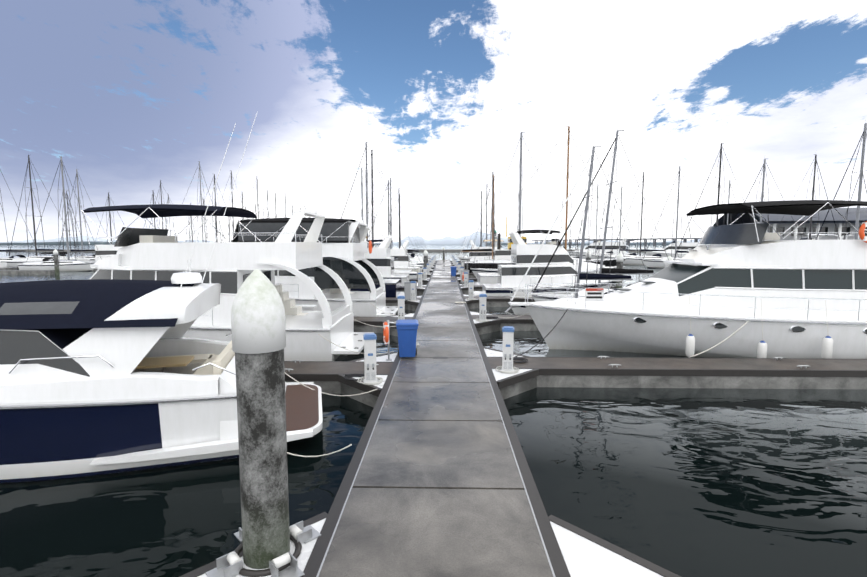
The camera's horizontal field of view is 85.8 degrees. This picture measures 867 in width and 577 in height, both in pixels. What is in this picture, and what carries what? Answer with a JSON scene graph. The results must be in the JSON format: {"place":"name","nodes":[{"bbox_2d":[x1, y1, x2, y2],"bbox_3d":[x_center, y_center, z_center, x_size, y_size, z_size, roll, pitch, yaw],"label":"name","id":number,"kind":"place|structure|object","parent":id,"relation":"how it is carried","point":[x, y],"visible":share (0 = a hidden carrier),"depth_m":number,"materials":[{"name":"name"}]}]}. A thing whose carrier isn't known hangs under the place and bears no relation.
{"place":"outdoors","nodes":[
{"label":"outdoors","id":0,"kind":"place"},
{"bbox_2d":[0,236,211,242],"bbox_3d":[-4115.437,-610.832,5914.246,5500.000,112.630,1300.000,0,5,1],"label":"hills","id":1,"kind":"structure","parent":0,"point":[84,238],"depth_m":5796.56,"materials":[{"name":"white"}]},
{"bbox_2d":[0,241,380,244],"bbox_3d":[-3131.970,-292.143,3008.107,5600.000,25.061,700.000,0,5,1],"label":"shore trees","id":2,"kind":"object","parent":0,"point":[72,243],"visible":0.25,"depth_m":2906.14,"materials":[{"name":"plant"}]},
{"bbox_2d":[6,249,651,251],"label":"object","id":3,"kind":"structure","parent":0,"point":[421,250],"depth_m":236.55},
{"bbox_2d":[0,245,866,576],"bbox_3d":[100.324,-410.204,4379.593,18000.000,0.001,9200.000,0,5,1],"label":"water","id":4,"kind":"structure","parent":0,"point":[726,481],"depth_m":7.29,"materials":[{"name":"liquid"}]},
{"bbox_2d":[0,170,50,266],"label":"sailboat","id":5,"kind":"object","parent":4,"relation":"on","point":[12,261],"visible":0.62,"depth_m":74.13,"materials":[{"name":"white"}]},
{"bbox_2d":[0,266,97,274],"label":"pontoon","id":6,"kind":"object","parent":4,"relation":"on","point":[10,271],"depth_m":58.59,"materials":[{"name":"concrete"}]},
{"bbox_2d":[10,154,89,260],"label":"sailboat","id":7,"kind":"object","parent":4,"relation":"on","point":[62,257],"visible":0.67,"depth_m":82.85,"materials":[{"name":"grey"}]},
{"bbox_2d":[53,255,59,273],"bbox_3d":[-47.669,-2.448,59.041,0.470,3.700,0.470,0,5,1],"label":"pile","id":8,"kind":"object","parent":4,"relation":"on","point":[56,263],"visible":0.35,"depth_m":58.84,"materials":[{"name":"concrete"}]},
{"bbox_2d":[18,156,101,270],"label":"sailboat","id":9,"kind":"object","parent":4,"relation":"on","point":[64,265],"visible":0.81,"depth_m":65.76,"materials":[{"name":"white"}]},
{"bbox_2d":[58,169,109,260],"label":"sailboat","id":10,"kind":"object","parent":4,"relation":"on","point":[92,257],"visible":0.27,"depth_m":90.71,"materials":[{"name":"grey"}]},
{"bbox_2d":[82,237,121,262],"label":"motor yacht","id":11,"kind":"object","parent":4,"relation":"on","point":[105,251],"visible":0.29,"depth_m":73.71,"materials":[{"name":"white"}]},
{"bbox_2d":[91,192,124,255],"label":"sailboat","id":12,"kind":"object","parent":4,"relation":"on","point":[110,217],"visible":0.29,"depth_m":98.39,"materials":[{"name":"grey"}]},
{"bbox_2d":[144,192,172,234],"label":"sailboat","id":13,"kind":"object","parent":4,"relation":"on","point":[153,194],"visible":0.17,"depth_m":113.55,"materials":[{"name":"grey"}]},
{"bbox_2d":[0,111,322,482],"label":"motor yacht","id":14,"kind":"object","parent":4,"relation":"on","point":[102,376],"visible":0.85,"depth_m":7.65,"materials":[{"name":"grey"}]},
{"bbox_2d":[287,444,351,456],"bbox_3d":[-2.547,2.398,7.900,2.595,0.840,0.022,2,6,18],"label":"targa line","id":15,"kind":"object","parent":14,"relation":"attached to","point":[320,455],"visible":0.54,"depth_m":7.70,"materials":[{"name":"grey fabric"}]},
{"bbox_2d":[285,373,376,395],"bbox_3d":[-2.582,2.080,10.759,2.772,0.747,0.022,2,6,16],"label":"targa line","id":16,"kind":"object","parent":14,"relation":"attached to","point":[327,393],"visible":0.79,"depth_m":10.72,"materials":[{"name":"beige fabric"}]},
{"bbox_2d":[149,180,197,241],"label":"sailboat","id":17,"kind":"object","parent":4,"relation":"on","point":[162,217],"visible":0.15,"depth_m":121.52,"materials":[{"name":"grey"}]},
{"bbox_2d":[162,161,225,241],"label":"sailboat","id":18,"kind":"object","parent":4,"relation":"on","point":[168,200],"visible":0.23,"depth_m":97.40,"materials":[{"name":"grey"}]},
{"bbox_2d":[191,199,222,241],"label":"sailboat","id":19,"kind":"object","parent":4,"relation":"on","point":[204,225],"visible":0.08,"depth_m":138.77,"materials":[{"name":"grey"}]},
{"bbox_2d":[189,174,234,241],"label":"sailboat","id":20,"kind":"object","parent":4,"relation":"on","point":[215,204],"visible":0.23,"depth_m":105.47,"materials":[{"name":"grey"}]},
{"bbox_2d":[207,217,234,241],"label":"sailboat","id":21,"kind":"object","parent":4,"relation":"on","point":[217,229],"visible":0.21,"depth_m":145.97,"materials":[{"name":"grey"}]},
{"bbox_2d":[207,170,243,238],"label":"sailboat","id":22,"kind":"object","parent":4,"relation":"on","point":[232,200],"visible":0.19,"depth_m":113.66,"materials":[{"name":"grey"}]},
{"bbox_2d":[80,148,373,360],"bbox_3d":[-8.598,-0.869,16.398,12.497,7.783,4.124,0,5,1],"label":"motor yacht","id":23,"kind":"object","parent":4,"relation":"on","point":[149,254],"visible":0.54,"depth_m":14.88,"materials":[{"name":"white"}]},
{"bbox_2d":[179,512,328,576],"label":"finger pontoon","id":24,"kind":"object","parent":4,"relation":"on","point":[316,522],"visible":0.33,"depth_m":4.95,"materials":[{"name":"concrete"}]},
{"bbox_2d":[205,520,320,576],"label":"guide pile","id":25,"kind":"object","parent":24,"relation":"on","point":[300,534],"visible":0.79,"depth_m":4.69,"materials":[{"name":"metal"}]},
{"bbox_2d":[246,178,268,218],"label":"sailboat","id":26,"kind":"object","parent":4,"relation":"on","point":[257,198],"visible":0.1,"depth_m":129.21,"materials":[{"name":"grey"}]},
{"bbox_2d":[247,190,274,218],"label":"sailboat","id":27,"kind":"object","parent":4,"relation":"on","point":[266,208],"visible":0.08,"depth_m":137.13,"materials":[{"name":"grey"}]},
{"bbox_2d":[235,349,289,568],"bbox_3d":[-1.769,2.547,4.928,0.470,3.940,0.470,0,5,1],"label":"pile","id":28,"kind":"object","parent":4,"relation":"on","point":[261,410],"visible":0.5,"depth_m":4.67,"materials":[{"name":"concrete"}]},
{"bbox_2d":[231,269,285,353],"bbox_3d":[-1.769,0.207,4.707,0.514,0.800,0.514,0,5,1],"label":"pile cap","id":29,"kind":"object","parent":28,"relation":"on","point":[258,326],"visible":0.98,"depth_m":4.52,"materials":[{"name":"plastic"}]},
{"bbox_2d":[232,181,397,316],"bbox_3d":[-8.122,-1.593,24.055,12.497,7.783,4.124,0,5,1],"label":"motor yacht","id":30,"kind":"object","parent":4,"relation":"on","point":[346,261],"visible":0.44,"depth_m":22.40,"materials":[{"name":"white"}]},
{"bbox_2d":[284,351,397,407],"bbox_3d":[-7.115,2.448,12.556,12.033,0.880,3.799,0,5,1],"label":"finger pontoon","id":31,"kind":"object","parent":4,"relation":"on","point":[327,377],"visible":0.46,"depth_m":11.83,"materials":[{"name":"concrete"}]},
{"bbox_2d":[344,374,364,379],"bbox_3d":[-1.890,2.176,11.418,0.622,0.052,0.518,0,5,1],"label":"cleat","id":32,"kind":"object","parent":31,"relation":"on","point":[353,375],"visible":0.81,"depth_m":11.53,"materials":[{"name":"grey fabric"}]},
{"bbox_2d":[318,334,393,353],"bbox_3d":[-2.386,1.713,14.286,2.442,0.581,0.022,1,5,11],"label":"mooring rope","id":33,"kind":"object","parent":31,"relation":"attached to","point":[350,350],"visible":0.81,"depth_m":14.35,"materials":[{"name":"beige fabric"}]},
{"bbox_2d":[357,333,382,384],"bbox_3d":[-1.506,1.659,11.074,0.626,1.150,0.566,-1,5,-11],"label":"pedestal","id":34,"kind":"object","parent":31,"relation":"on","point":[370,364],"visible":1,"depth_m":10.96,"materials":[{"name":"white"}]},
{"bbox_2d":[383,320,391,360],"bbox_3d":[-1.294,1.460,13.178,0.212,1.150,0.650,-1,5,-11],"label":"lifebuoy post","id":35,"kind":"object","parent":31,"relation":"on","point":[386,339],"visible":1,"depth_m":12.98,"materials":[{"name":"plastic"}]},
{"bbox_2d":[350,196,403,297],"bbox_3d":[-8.994,-2.432,31.934,15.088,7.971,4.384,0,5,1],"label":"motor yacht","id":36,"kind":"object","parent":4,"relation":"on","point":[392,287],"visible":0.06,"depth_m":30.55,"materials":[{"name":"blue"}]},
{"bbox_2d":[342,168,417,278],"bbox_3d":[-6.706,-6.526,47.987,10.023,12.500,3.181,0,5,1],"label":"sailboat","id":37,"kind":"object","parent":4,"relation":"on","point":[413,275],"visible":0.27,"depth_m":47.47,"materials":[{"name":"grey"}]},
{"bbox_2d":[341,142,422,271],"bbox_3d":[-7.685,-10.101,59.244,12.500,17.500,3.869,0,5,0],"label":"sailboat","id":38,"kind":"object","parent":4,"relation":"on","point":[367,214],"visible":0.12,"depth_m":59.00,"materials":[{"name":"grey"}]},
{"bbox_2d":[354,313,413,336],"bbox_3d":[-6.929,1.686,20.618,12.033,0.880,3.799,0,5,1],"label":"finger pontoon","id":39,"kind":"object","parent":4,"relation":"on","point":[365,327],"visible":0.08,"depth_m":19.89,"materials":[{"name":"concrete"}]},
{"bbox_2d":[296,305,317,310],"bbox_3d":[-5.742,1.037,20.530,1.160,0.570,0.600,0,5,-1],"label":"dock box","id":40,"kind":"object","parent":39,"relation":"on","point":[310,307],"visible":0.36,"depth_m":20.25,"materials":[{"name":"white plastic"}]},
{"bbox_2d":[394,296,405,323],"bbox_3d":[-1.338,0.884,19.281,0.626,1.150,0.566,0,5,-2],"label":"pedestal","id":41,"kind":"object","parent":39,"relation":"on","point":[401,308],"visible":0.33,"depth_m":19.17,"materials":[{"name":"white"}]},
{"bbox_2d":[349,150,423,267],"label":"sailboat","id":42,"kind":"object","parent":4,"relation":"on","point":[418,262],"visible":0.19,"depth_m":67.11,"materials":[{"name":"grey"}]},
{"bbox_2d":[364,224,417,285],"bbox_3d":[-7.559,-2.773,40.007,12.588,7.129,3.884,0,5,1],"label":"cruiser","id":43,"kind":"object","parent":4,"relation":"on","point":[380,258],"visible":0.15,"depth_m":38.55,"materials":[{"name":"white"}]},
{"bbox_2d":[367,239,422,272],"bbox_3d":[-6.594,-4.087,55.936,11.588,6.748,3.584,0,5,1],"label":"cruiser","id":44,"kind":"object","parent":4,"relation":"on","point":[402,262],"visible":0.33,"depth_m":54.63,"materials":[{"name":"white"}]},
{"bbox_2d":[368,180,423,261],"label":"sailboat","id":45,"kind":"object","parent":4,"relation":"on","point":[389,217],"visible":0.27,"depth_m":75.09,"materials":[{"name":"grey"}]},
{"bbox_2d":[369,175,428,262],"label":"sailboat","id":46,"kind":"object","parent":4,"relation":"on","point":[391,243],"visible":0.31,"depth_m":82.98,"materials":[{"name":"grey"}]},
{"bbox_2d":[386,295,421,310],"bbox_3d":[-6.754,0.962,28.282,12.033,0.880,3.799,0,5,1],"label":"finger pontoon","id":47,"kind":"object","parent":4,"relation":"on","point":[409,305],"visible":0.06,"depth_m":27.34,"materials":[{"name":"concrete"}]},
{"bbox_2d":[404,282,416,300],"bbox_3d":[-1.335,0.158,27.278,0.750,1.090,0.400,0,5,1],"label":"cabinet","id":48,"kind":"object","parent":47,"relation":"on","point":[407,290],"visible":0.75,"depth_m":27.10,"materials":[{"name":"black plastic"}]},
{"bbox_2d":[408,281,417,300],"bbox_3d":[-1.188,0.148,27.061,0.626,1.150,0.566,0,5,5],"label":"pedestal","id":49,"kind":"object","parent":47,"relation":"on","point":[413,296],"visible":0.85,"depth_m":26.94,"materials":[{"name":"white"}]},
{"bbox_2d":[378,188,430,260],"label":"sailboat","id":50,"kind":"object","parent":4,"relation":"on","point":[411,249],"visible":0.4,"depth_m":98.38,"materials":[{"name":"white"}]},
{"bbox_2d":[384,194,429,260],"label":"sailboat","id":51,"kind":"object","parent":4,"relation":"on","point":[412,256],"visible":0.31,"depth_m":91.14,"materials":[{"name":"grey"}]},
{"bbox_2d":[401,285,425,294],"bbox_3d":[-6.571,0.209,36.245,12.033,0.880,3.799,0,5,1],"label":"finger pontoon","id":52,"kind":"object","parent":4,"relation":"on","point":[420,291],"depth_m":34.78,"materials":[{"name":"concrete"}]},
{"bbox_2d":[418,273,422,287],"bbox_3d":[-0.988,-0.604,35.018,0.364,1.150,0.363,1,6,12],"label":"pedestal","id":53,"kind":"object","parent":52,"relation":"on","point":[419,280],"visible":1,"depth_m":34.90,"materials":[{"name":"white"}]},
{"bbox_2d":[409,278,429,284],"bbox_3d":[-6.388,-0.544,44.207,12.033,0.880,3.799,0,5,1],"label":"finger pontoon","id":54,"kind":"object","parent":4,"relation":"on","point":[424,282],"visible":0.06,"depth_m":43.19,"materials":[{"name":"concrete"}]},
{"bbox_2d":[423,268,426,279],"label":"pedestal","id":55,"kind":"object","parent":54,"relation":"on","point":[424,273],"visible":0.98,"depth_m":42.75,"materials":[{"name":"white"}]},
{"bbox_2d":[424,256,427,267],"bbox_3d":[-0.868,-1.782,52.001,0.470,3.700,0.470,0,5,1],"label":"pile","id":56,"kind":"object","parent":4,"relation":"on","point":[425,261],"depth_m":51.69,"materials":[{"name":"concrete"}]},
{"bbox_2d":[301,260,570,576],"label":"dock walkway","id":57,"kind":"structure","parent":4,"relation":"on","point":[438,480],"depth_m":6.45,"materials":[{"name":"concrete"}]},
{"bbox_2d":[396,319,418,356],"bbox_3d":[-0.760,1.467,13.597,0.638,1.052,0.812,0,5,-3],"label":"blue wheelie bin","id":58,"kind":"object","parent":57,"relation":"on","point":[407,331],"visible":1,"depth_m":13.27,"materials":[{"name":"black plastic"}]},
{"bbox_2d":[451,266,456,276],"bbox_3d":[2.016,-1.680,46.897,0.638,1.052,0.812,0,5,1],"label":"wheelie bin","id":59,"kind":"object","parent":57,"relation":"on","point":[453,271],"visible":0.98,"depth_m":46.62,"materials":[{"name":"blue plastic"}]},
{"bbox_2d":[460,270,468,282],"bbox_3d":[2.645,-0.991,39.436,0.750,1.090,0.400,0,5,1],"label":"cabinet","id":60,"kind":"object","parent":57,"relation":"on","point":[463,271],"visible":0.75,"depth_m":39.23,"materials":[{"name":"black plastic"}]},
{"bbox_2d":[456,272,475,277],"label":"finger pontoon","id":61,"kind":"object","parent":4,"relation":"on","point":[471,275],"visible":0.02,"depth_m":52.09,"materials":[{"name":"concrete"}]},
{"bbox_2d":[457,277,476,283],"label":"finger pontoon","id":62,"kind":"object","parent":4,"relation":"on","point":[473,279],"visible":0.02,"depth_m":44.09,"materials":[{"name":"concrete"}]},
{"bbox_2d":[458,191,505,260],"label":"sailboat","id":63,"kind":"object","parent":4,"relation":"on","point":[481,225],"visible":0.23,"depth_m":95.33,"materials":[{"name":"brown"}]},
{"bbox_2d":[461,230,503,265],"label":"cruiser","id":64,"kind":"object","parent":4,"relation":"on","point":[482,256],"visible":0.17,"depth_m":74.95,"materials":[{"name":"white"}]},
{"bbox_2d":[459,184,507,259],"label":"sailboat","id":65,"kind":"object","parent":4,"relation":"on","point":[486,221],"visible":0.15,"depth_m":87.82,"materials":[{"name":"grey"}]},
{"bbox_2d":[462,179,515,263],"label":"sailboat","id":66,"kind":"object","parent":4,"relation":"on","point":[493,224],"visible":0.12,"depth_m":71.77,"materials":[{"name":"grey"}]},
{"bbox_2d":[460,172,518,260],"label":"sailboat","id":67,"kind":"object","parent":4,"relation":"on","point":[464,259],"visible":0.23,"depth_m":79.70,"materials":[{"name":"grey"}]},
{"bbox_2d":[463,294,534,308],"bbox_3d":[7.897,0.918,28.745,12.033,0.880,3.799,0,5,1],"label":"finger pontoon","id":68,"kind":"object","parent":4,"relation":"on","point":[497,301],"visible":0.27,"depth_m":28.19,"materials":[{"name":"concrete"}]},
{"bbox_2d":[466,280,475,299],"bbox_3d":[2.224,0.094,27.638,0.626,1.150,0.566,1,5,8],"label":"pedestal","id":69,"kind":"object","parent":68,"relation":"on","point":[471,288],"visible":1,"depth_m":27.53,"materials":[{"name":"white"}]},
{"bbox_2d":[512,288,531,297],"bbox_3d":[5.450,0.261,28.739,1.160,0.570,0.600,0,5,1],"label":"dock box","id":70,"kind":"object","parent":68,"relation":"on","point":[522,293],"visible":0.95,"depth_m":28.47,"materials":[{"name":"white plastic"}]},
{"bbox_2d":[470,311,538,334],"bbox_3d":[9.219,1.655,20.948,15.033,0.880,3.799,0,5,1],"label":"finger pontoon","id":71,"kind":"object","parent":4,"relation":"on","point":[524,323],"visible":0.02,"depth_m":20.42,"materials":[{"name":"concrete"}]},
{"bbox_2d":[476,294,488,321],"bbox_3d":[2.109,0.819,19.966,0.626,1.150,0.566,0,5,0],"label":"pedestal","id":72,"kind":"object","parent":71,"relation":"on","point":[482,308],"visible":1,"depth_m":19.85,"materials":[{"name":"white"}]},
{"bbox_2d":[463,217,578,268],"bbox_3d":[11.818,-5.682,64.199,16.944,8.369,4.884,0,5,1],"label":"motor yacht","id":73,"kind":"object","parent":4,"relation":"on","point":[502,254],"visible":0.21,"depth_m":62.88,"materials":[{"name":"blue"}]},
{"bbox_2d":[470,127,575,277],"bbox_3d":[9.555,-8.262,47.755,11.500,16.000,3.560,0,5,0],"label":"sailboat","id":74,"kind":"object","parent":4,"relation":"on","point":[475,271],"visible":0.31,"depth_m":47.57,"materials":[{"name":"grey"}]},
{"bbox_2d":[459,284,615,293],"bbox_3d":[8.080,0.165,36.708,12.033,0.880,3.799,0,5,1],"label":"finger pontoon","id":75,"kind":"object","parent":4,"relation":"on","point":[465,290],"visible":0.02,"depth_m":35.93,"materials":[{"name":"concrete"}]},
{"bbox_2d":[464,272,467,286],"bbox_3d":[2.494,-0.670,35.713,0.364,1.150,0.363,1,5,6],"label":"pedestal","id":76,"kind":"object","parent":75,"relation":"on","point":[465,279],"visible":1,"depth_m":35.59,"materials":[{"name":"white"}]},
{"bbox_2d":[461,126,625,272],"bbox_3d":[13.203,-10.249,55.499,19.760,18.500,5.881,0,5,1],"label":"sailboat","id":77,"kind":"object","parent":4,"relation":"on","point":[488,264],"visible":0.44,"depth_m":55.01,"materials":[{"name":"blue"}]},
{"bbox_2d":[468,212,624,284],"bbox_3d":[9.787,-3.042,40.181,13.588,7.634,4.084,0,5,1],"label":"motor yacht","id":78,"kind":"object","parent":4,"relation":"on","point":[522,252],"visible":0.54,"depth_m":38.77,"materials":[{"name":"blue"}]},
{"bbox_2d":[474,264,622,295],"bbox_3d":[7.909,-0.093,32.666,10.588,3.175,3.284,0,5,1],"label":"cruiser","id":79,"kind":"object","parent":4,"relation":"on","point":[509,277],"visible":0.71,"depth_m":31.49,"materials":[{"name":"white"}]},
{"bbox_2d":[483,242,671,244],"bbox_3d":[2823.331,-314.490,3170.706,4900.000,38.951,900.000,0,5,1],"label":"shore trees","id":80,"kind":"object","parent":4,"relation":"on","point":[631,243],"visible":0.12,"depth_m":3356.24,"materials":[{"name":"plant"}]},
{"bbox_2d":[508,146,648,314],"bbox_3d":[7.516,-2.588,22.799,7.623,9.400,2.438,0,5,1],"label":"sailboat","id":81,"kind":"object","parent":4,"relation":"on","point":[522,310],"visible":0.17,"depth_m":22.85,"materials":[{"name":"white"}]},
{"bbox_2d":[570,185,627,258],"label":"sailboat","id":82,"kind":"object","parent":4,"relation":"on","point":[593,255],"visible":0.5,"depth_m":109.78,"materials":[{"name":"white"}]},
{"bbox_2d":[530,129,668,301],"bbox_3d":[9.788,-3.631,25.864,8.623,10.900,2.747,0,5,1],"label":"sailboat","id":83,"kind":"object","parent":4,"relation":"on","point":[544,297],"visible":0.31,"depth_m":25.96,"materials":[{"name":"white"}]},
{"bbox_2d":[568,237,636,255],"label":"yacht","id":84,"kind":"object","parent":4,"relation":"on","point":[591,247],"visible":0.31,"depth_m":118.22,"materials":[{"name":"white"}]},
{"bbox_2d":[547,515,680,576],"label":"finger pontoon","id":85,"kind":"object","parent":4,"relation":"on","point":[585,553],"visible":0.73,"depth_m":4.88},
{"bbox_2d":[532,238,706,244],"bbox_3d":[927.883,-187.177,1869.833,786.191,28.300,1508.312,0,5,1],"label":"bridge","id":86,"kind":"structure","parent":4,"relation":"on","point":[655,239],"depth_m":1986.89,"materials":[{"name":"concrete"}]},
{"bbox_2d":[616,262,622,287],"bbox_3d":[14.530,-0.283,36.517,0.470,3.628,0.470,0,5,1],"label":"pile","id":87,"kind":"object","parent":4,"relation":"on","point":[619,265],"visible":0.23,"depth_m":36.26,"materials":[{"name":"concrete"}]},
{"bbox_2d":[616,253,623,261],"bbox_3d":[14.530,-2.417,36.316,0.514,0.700,0.514,0,5,1],"label":"pile cap","id":88,"kind":"object","parent":87,"relation":"on","point":[620,257],"visible":1,"depth_m":36.16,"materials":[{"name":"plastic"}]},
{"bbox_2d":[595,185,649,258],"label":"sailboat","id":89,"kind":"object","parent":4,"relation":"on","point":[629,255],"visible":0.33,"depth_m":98.10,"materials":[{"name":"white"}]},
{"bbox_2d":[611,172,678,264],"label":"sailboat","id":90,"kind":"object","parent":4,"relation":"on","point":[633,260],"visible":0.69,"depth_m":85.97,"materials":[{"name":"white"}]},
{"bbox_2d":[642,166,704,267],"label":"sailboat","id":91,"kind":"object","parent":4,"relation":"on","point":[654,264],"visible":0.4,"depth_m":74.24,"materials":[{"name":"white"}]},
{"bbox_2d":[484,347,866,399],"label":"finger pontoon","id":92,"kind":"object","parent":4,"relation":"on","point":[723,373],"visible":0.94,"depth_m":12.29,"materials":[{"name":"concrete"}]},
{"bbox_2d":[495,326,519,373],"bbox_3d":[1.920,1.568,12.043,0.626,1.150,0.566,1,5,9],"label":"pedestal","id":93,"kind":"object","parent":92,"relation":"on","point":[507,367],"visible":0.96,"depth_m":11.93,"materials":[{"name":"white"}]},
{"bbox_2d":[513,357,527,362],"bbox_3d":[2.350,2.016,13.114,0.622,0.052,0.518,0,5,1],"label":"coil","id":94,"kind":"object","parent":92,"relation":"on","point":[519,358],"visible":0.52,"depth_m":13.21,"materials":[{"name":"black fabric"}]},
{"bbox_2d":[515,309,567,356],"bbox_3d":[3.398,1.324,14.423,0.029,1.078,3.090,5,7,43],"label":"line","id":95,"kind":"object","parent":92,"relation":"attached to","point":[544,337],"visible":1,"depth_m":14.53,"materials":[{"name":"black fabric"}]},
{"bbox_2d":[689,320,748,357],"bbox_3d":[8.459,1.471,13.767,2.558,0.905,0.025,-2,6,-24],"label":"line","id":96,"kind":"object","parent":92,"relation":"on","point":[720,342],"visible":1,"depth_m":13.79,"materials":[{"name":"white fabric"}]},
{"bbox_2d":[646,240,704,257],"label":"yacht","id":97,"kind":"object","parent":4,"relation":"on","point":[685,246],"visible":0.42,"depth_m":111.42,"materials":[{"name":"white"}]},
{"bbox_2d":[505,200,866,358],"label":"motor yacht","id":98,"kind":"object","parent":4,"relation":"on","point":[797,298],"visible":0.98,"depth_m":14.87,"materials":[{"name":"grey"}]},
{"bbox_2d":[859,221,866,242],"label":"life buoy","id":99,"kind":"object","parent":98,"relation":"attached to","point":[862,236],"visible":1,"depth_m":14.21,"materials":[{"name":"plastic"}]},
{"bbox_2d":[673,143,752,259],"bbox_3d":[38.745,-10.637,62.262,13.000,18.000,4.024,0,5,1],"label":"sailboat","id":100,"kind":"object","parent":4,"relation":"on","point":[721,157],"visible":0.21,"depth_m":61.94,"materials":[{"name":"grey"}]},
{"bbox_2d":[696,180,742,246],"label":"sailboat","id":101,"kind":"object","parent":4,"relation":"on","point":[729,188],"visible":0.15,"depth_m":89.34,"materials":[{"name":"grey"}]},
{"bbox_2d":[733,159,802,239],"bbox_3d":[39.066,-8.205,54.589,12.000,14.600,3.714,0,5,2],"label":"sailboat","id":102,"kind":"object","parent":4,"relation":"on","point":[763,179],"visible":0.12,"depth_m":54.18,"materials":[{"name":"grey"}]},
{"bbox_2d":[777,154,839,239],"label":"sailboat","id":103,"kind":"object","parent":4,"relation":"on","point":[813,190],"visible":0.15,"depth_m":69.58,"materials":[{"name":"grey"}]},
{"bbox_2d":[796,233,853,239],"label":"yacht","id":104,"kind":"object","parent":4,"relation":"on","point":[819,235],"visible":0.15,"depth_m":97.71,"materials":[{"name":"white"}]},
{"bbox_2d":[815,123,866,239],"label":"sailboat","id":105,"kind":"object","parent":4,"relation":"on","point":[863,136],"visible":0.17,"depth_m":42.19,"materials":[{"name":"grey"}]},
{"bbox_2d":[0,0,866,242],"label":"sky","id":106,"kind":"structure","parent":0,"point":[131,95],"materials":[{"name":"white"}]},
{"bbox_2d":[377,231,548,244],"bbox_3d":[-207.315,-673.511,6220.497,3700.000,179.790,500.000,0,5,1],"label":"hills","id":107,"kind":"structure","parent":0,"point":[449,241],"depth_m":6077.04,"materials":[{"name":"white"}]},
{"bbox_2d":[533,239,700,243],"bbox_3d":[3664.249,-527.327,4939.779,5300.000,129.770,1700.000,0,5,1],"label":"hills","id":108,"kind":"structure","parent":0,"point":[688,241],"depth_m":5387.03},
{"bbox_2d":[665,256,673,266],"bbox_3d":[14.348,-1.636,28.356,0.514,0.700,0.514,0,5,1],"label":"pile cap","id":109,"kind":"object","parent":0,"point":[670,258],"visible":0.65,"depth_m":28.21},
{"bbox_2d":[713,208,866,239],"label":"clubhouse building","id":110,"kind":"structure","parent":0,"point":[828,226],"depth_m":116.73,"materials":[{"name":"glass"}]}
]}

